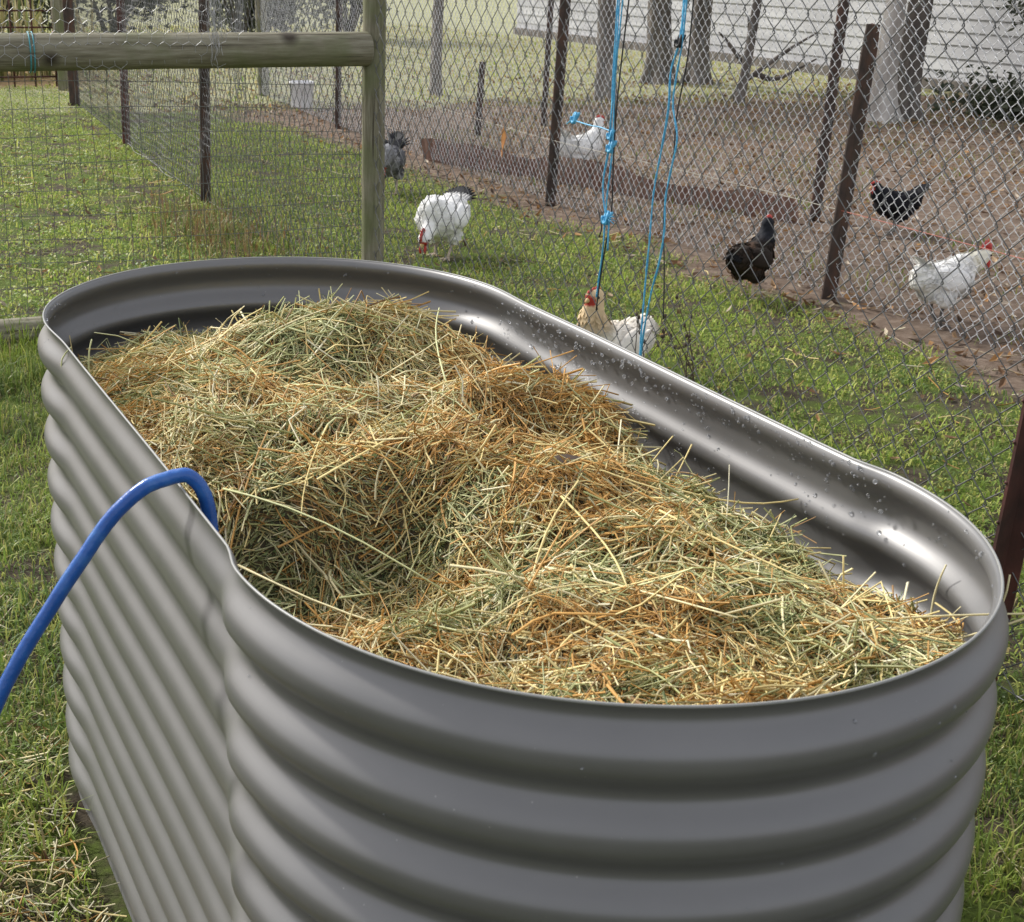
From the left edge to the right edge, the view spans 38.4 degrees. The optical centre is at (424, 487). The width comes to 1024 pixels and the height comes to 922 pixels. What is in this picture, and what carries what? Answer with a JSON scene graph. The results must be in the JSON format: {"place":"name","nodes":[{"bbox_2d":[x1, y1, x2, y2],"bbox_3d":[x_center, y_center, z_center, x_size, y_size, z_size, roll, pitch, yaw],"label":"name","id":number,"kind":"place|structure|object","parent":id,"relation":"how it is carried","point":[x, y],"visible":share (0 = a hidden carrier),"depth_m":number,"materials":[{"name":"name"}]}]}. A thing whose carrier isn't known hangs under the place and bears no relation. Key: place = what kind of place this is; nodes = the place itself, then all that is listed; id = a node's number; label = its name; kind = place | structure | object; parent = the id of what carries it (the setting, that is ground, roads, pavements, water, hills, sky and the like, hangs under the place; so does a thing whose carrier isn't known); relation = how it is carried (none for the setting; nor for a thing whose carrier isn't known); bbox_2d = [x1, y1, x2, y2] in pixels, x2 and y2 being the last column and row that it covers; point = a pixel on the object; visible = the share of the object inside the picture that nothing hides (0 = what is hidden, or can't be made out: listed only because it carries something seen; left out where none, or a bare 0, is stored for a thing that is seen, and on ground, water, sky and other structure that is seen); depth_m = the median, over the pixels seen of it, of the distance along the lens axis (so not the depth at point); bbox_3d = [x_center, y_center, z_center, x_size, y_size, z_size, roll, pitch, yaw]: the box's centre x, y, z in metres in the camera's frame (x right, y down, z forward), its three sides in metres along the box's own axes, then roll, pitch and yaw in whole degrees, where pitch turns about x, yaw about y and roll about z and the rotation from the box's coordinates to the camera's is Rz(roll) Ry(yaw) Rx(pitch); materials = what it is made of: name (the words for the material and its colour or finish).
{"place":"outdoors","nodes":[
{"label":"outdoors","id":0,"kind":"place"},
{"bbox_2d":[0,0,146,83],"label":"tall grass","id":1,"kind":"structure","parent":0,"point":[17,16],"depth_m":14.68,"materials":[{"name":"green plant"}]},
{"bbox_2d":[0,0,1023,921],"bbox_3d":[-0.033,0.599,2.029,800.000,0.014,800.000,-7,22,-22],"label":"ground","id":2,"kind":"structure","parent":0,"point":[94,846],"depth_m":6.81,"materials":[{"name":"green plant"}]},
{"bbox_2d":[0,0,51,32],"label":"shrub","id":3,"kind":"object","parent":2,"relation":"on","point":[36,3],"visible":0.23,"depth_m":17.27,"materials":[{"name":"green plant"}]},
{"bbox_2d":[50,0,68,90],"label":"wooden post","id":4,"kind":"object","parent":2,"relation":"on","point":[58,28],"visible":0.23,"depth_m":13.31,"materials":[{"name":"brown wood"}]},
{"bbox_2d":[0,0,57,86],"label":"wire gate","id":5,"kind":"structure","parent":4,"relation":"attached to","point":[31,27],"depth_m":13.35,"materials":[{"name":"metal"}]},
{"bbox_2d":[28,0,188,32],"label":"shrub","id":6,"kind":"object","parent":2,"relation":"on","point":[113,21],"visible":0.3,"depth_m":17.68,"materials":[{"name":"green plant"}]},
{"bbox_2d":[0,0,385,347],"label":"wooden rail fence","id":7,"kind":"object","parent":2,"relation":"on","point":[261,50],"visible":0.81,"depth_m":4.92,"materials":[{"name":"brown wood"}]},
{"bbox_2d":[26,31,35,72],"bbox_3d":[-1.252,-1.384,4.662,0.016,0.129,0.130,-6,21,-19],"label":"twine","id":8,"kind":"object","parent":7,"relation":"attached to","point":[30,71],"visible":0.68,"depth_m":4.61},
{"bbox_2d":[0,0,243,76],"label":"chicken netting","id":9,"kind":"object","parent":7,"relation":"attached to","point":[213,17],"visible":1,"depth_m":4.72,"materials":[{"name":"metal"}]},
{"bbox_2d":[99,159,391,261],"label":"dry weeds","id":10,"kind":"object","parent":2,"relation":"on","point":[201,225],"visible":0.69,"depth_m":6.75,"materials":[{"name":"brown plant"}]},
{"bbox_2d":[185,0,319,31],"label":"shrub","id":11,"kind":"object","parent":2,"relation":"on","point":[248,14],"visible":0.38,"depth_m":19.13,"materials":[{"name":"green plant"}]},
{"bbox_2d":[289,80,314,107],"bbox_3d":[-1.030,-3.302,12.316,0.222,0.216,0.216,-7,22,-22],"label":"bucket","id":12,"kind":"object","parent":2,"relation":"on","point":[309,96],"visible":0.47,"depth_m":12.24,"materials":[{"name":"white plastic"}]},
{"bbox_2d":[293,0,398,31],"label":"shrub","id":13,"kind":"object","parent":2,"relation":"on","point":[355,11],"visible":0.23,"depth_m":21.89,"materials":[{"name":"green plant"}]},
{"bbox_2d":[384,131,410,194],"bbox_3d":[-0.190,-1.768,8.022,0.189,0.313,0.440,5,20,10],"label":"hen","id":14,"kind":"object","parent":2,"relation":"on","point":[391,156],"visible":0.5,"depth_m":7.99,"materials":[{"name":"black"}]},
{"bbox_2d":[429,0,443,95],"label":"tree","id":15,"kind":"object","parent":2,"relation":"on","point":[437,38],"visible":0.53,"depth_m":13.47,"materials":[{"name":"grey plant"}]},
{"bbox_2d":[414,185,475,260],"bbox_3d":[0.082,-1.143,6.370,0.222,0.283,0.492,10,22,23],"label":"hen","id":16,"kind":"object","parent":2,"relation":"on","point":[446,216],"visible":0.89,"depth_m":6.25,"materials":[{"name":"white"}]},
{"bbox_2d":[474,62,484,135],"bbox_3d":[0.394,-2.770,10.643,0.044,0.624,0.094,-7,22,-22],"label":"steel picket","id":17,"kind":"object","parent":2,"relation":"on","point":[479,99],"visible":0.47,"depth_m":10.61,"materials":[{"name":"black metal"}]},
{"bbox_2d":[0,97,1023,921],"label":"scattered straw","id":18,"kind":"object","parent":2,"relation":"on","point":[48,883],"visible":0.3,"depth_m":2.43,"materials":[{"name":"beige plant"}]},
{"bbox_2d":[0,66,1023,903],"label":"fallen leaves","id":19,"kind":"object","parent":2,"relation":"on","point":[760,218],"visible":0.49,"depth_m":8.93,"materials":[{"name":"brown plant"}]},
{"bbox_2d":[38,257,1008,921],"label":"raised garden bed","id":20,"kind":"object","parent":2,"relation":"on","point":[240,749],"visible":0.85,"depth_m":1.21,"materials":[{"name":"paint"}]},
{"bbox_2d":[0,467,217,714],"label":"garden hose","id":21,"kind":"object","parent":20,"relation":"hanging from","point":[121,507],"visible":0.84,"depth_m":1.41,"materials":[{"name":"blue rubber"}]},
{"bbox_2d":[61,283,1023,704],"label":"hay pile","id":22,"kind":"object","parent":20,"relation":"in","point":[405,483],"visible":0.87,"depth_m":1.60,"materials":[{"name":"beige plant"}]},
{"bbox_2d":[62,0,1023,702],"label":"chain link fence","id":23,"kind":"object","parent":2,"relation":"on","point":[1008,542],"visible":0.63,"depth_m":3.73,"materials":[{"name":"metal"}]},
{"bbox_2d":[116,0,249,180],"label":"chicken netting","id":24,"kind":"object","parent":23,"relation":"attached to","point":[171,104],"visible":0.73,"depth_m":7.98,"materials":[{"name":"metal"}]},
{"bbox_2d":[566,0,623,296],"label":"twine","id":25,"kind":"object","parent":23,"relation":"hanging from","point":[608,214],"visible":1,"depth_m":3.66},
{"bbox_2d":[595,0,629,310],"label":"black cord","id":26,"kind":"object","parent":23,"relation":"hanging from","point":[615,117],"visible":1,"depth_m":3.65,"materials":[{"name":"black plastic"}]},
{"bbox_2d":[639,0,687,355],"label":"twine","id":27,"kind":"object","parent":23,"relation":"hanging from","point":[679,40],"visible":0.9,"depth_m":3.43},
{"bbox_2d":[663,0,693,318],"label":"black cord","id":28,"kind":"object","parent":23,"relation":"hanging from","point":[674,149],"visible":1,"depth_m":3.39,"materials":[{"name":"black plastic"}]},
{"bbox_2d":[540,0,553,125],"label":"steel picket","id":29,"kind":"object","parent":2,"relation":"on","point":[547,62],"visible":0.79,"depth_m":11.29,"materials":[{"name":"black metal"}]},
{"bbox_2d":[549,114,605,159],"bbox_3d":[0.894,-1.997,8.616,0.392,0.372,0.195,-9,22,-26],"label":"hen","id":30,"kind":"object","parent":2,"relation":"on","point":[570,138],"visible":0.51,"depth_m":8.57,"materials":[{"name":"white"}]},
{"bbox_2d":[593,0,616,100],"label":"tree","id":31,"kind":"object","parent":2,"relation":"on","point":[605,43],"visible":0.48,"depth_m":13.35,"materials":[{"name":"grey plant"}]},
{"bbox_2d":[421,138,798,224],"bbox_3d":[0.936,-1.783,8.360,0.052,0.172,2.871,-16,26,-39],"label":"rusty sheet","id":32,"kind":"object","parent":2,"relation":"on","point":[425,147],"visible":0.53,"depth_m":8.23,"materials":[{"name":"brown metal"}]},
{"bbox_2d":[576,286,660,356],"bbox_3d":[0.578,-0.428,4.319,0.354,0.366,0.169,-17,27,-40],"label":"hen","id":33,"kind":"object","parent":2,"relation":"on","point":[623,335],"visible":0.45,"depth_m":4.21,"materials":[{"name":"white"}]},
{"bbox_2d":[255,0,1023,357],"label":"chain link fence","id":34,"kind":"object","parent":2,"relation":"on","point":[859,104],"visible":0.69,"depth_m":6.26,"materials":[{"name":"metal"}]},
{"bbox_2d":[501,127,505,156],"bbox_3d":[0.445,-1.935,8.211,0.018,0.178,0.060,-4,21,-15],"label":"dry leaf","id":35,"kind":"object","parent":34,"relation":"hanging from","point":[503,137],"visible":1,"depth_m":8.22,"materials":[{"name":"orange plant"}]},
{"bbox_2d":[635,308,668,358],"bbox_3d":[0.605,-0.304,3.978,0.116,0.373,0.051,-7,22,-22],"label":"weed stem","id":36,"kind":"object","parent":2,"relation":"on","point":[638,326],"visible":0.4,"depth_m":3.94,"materials":[{"name":"green plant"}]},
{"bbox_2d":[638,0,713,84],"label":"tree","id":37,"kind":"object","parent":2,"relation":"on","point":[693,45],"visible":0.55,"depth_m":15.22,"materials":[{"name":"grey plant"}]},
{"bbox_2d":[659,295,694,381],"bbox_3d":[0.652,-0.310,3.902,0.156,0.438,0.109,-7,22,-22],"label":"weed stem","id":38,"kind":"object","parent":2,"relation":"on","point":[686,336],"visible":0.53,"depth_m":3.90,"materials":[{"name":"green plant"}]},
{"bbox_2d":[733,0,761,104],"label":"tree","id":39,"kind":"object","parent":2,"relation":"on","point":[755,6],"visible":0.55,"depth_m":13.16,"materials":[{"name":"plant"}]},
{"bbox_2d":[722,214,775,300],"bbox_3d":[1.254,-0.886,5.679,0.148,0.315,0.328,18,26,39],"label":"hen","id":40,"kind":"object","parent":2,"relation":"on","point":[752,248],"visible":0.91,"depth_m":5.65,"materials":[{"name":"black"}]},
{"bbox_2d":[718,17,816,100],"bbox_3d":[3.118,-3.932,13.488,1.102,0.764,0.268,-5,21,-17],"label":"dead branch","id":41,"kind":"object","parent":2,"relation":"on","point":[761,69],"visible":0.57,"depth_m":13.50,"materials":[{"name":"grey wood"}]},
{"bbox_2d":[513,0,1023,94],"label":"shed","id":42,"kind":"structure","parent":2,"relation":"on","point":[1006,65],"depth_m":17.02,"materials":[{"name":"metal"}]},
{"bbox_2d":[809,0,849,221],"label":"steel picket","id":43,"kind":"object","parent":2,"relation":"on","point":[826,142],"visible":0.75,"depth_m":7.27,"materials":[{"name":"black metal"}]},
{"bbox_2d":[866,0,906,123],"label":"tree","id":44,"kind":"object","parent":2,"relation":"on","point":[891,69],"visible":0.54,"depth_m":11.97,"materials":[{"name":"grey plant"}]},
{"bbox_2d":[869,180,930,235],"bbox_3d":[2.295,-1.359,7.104,0.330,0.261,0.143,-3,20,-11],"label":"hen","id":45,"kind":"object","parent":2,"relation":"on","point":[898,201],"visible":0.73,"depth_m":7.05,"materials":[{"name":"black"}]},
{"bbox_2d":[897,0,933,121],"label":"tree","id":46,"kind":"object","parent":2,"relation":"on","point":[909,46],"visible":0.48,"depth_m":12.11,"materials":[{"name":"grey plant"}]},
{"bbox_2d":[909,239,991,327],"bbox_3d":[1.913,-0.744,5.339,0.387,0.304,0.161,-8,22,-24],"label":"hen","id":47,"kind":"object","parent":2,"relation":"on","point":[927,275],"visible":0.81,"depth_m":5.27,"materials":[{"name":"white"}]},
{"bbox_2d":[924,60,1023,123],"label":"shrub","id":48,"kind":"object","parent":2,"relation":"on","point":[1011,101],"visible":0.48,"depth_m":12.56,"materials":[{"name":"green plant"}]},
{"bbox_2d":[995,0,1023,44],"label":"shrub","id":49,"kind":"object","parent":2,"relation":"on","point":[1014,10],"visible":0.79,"depth_m":11.85,"materials":[{"name":"green plant"}]},
{"bbox_2d":[0,23,1023,921],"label":"grass","id":50,"kind":"structure","parent":0,"point":[26,349],"depth_m":5.35,"materials":[{"name":"green plant"}]}
]}

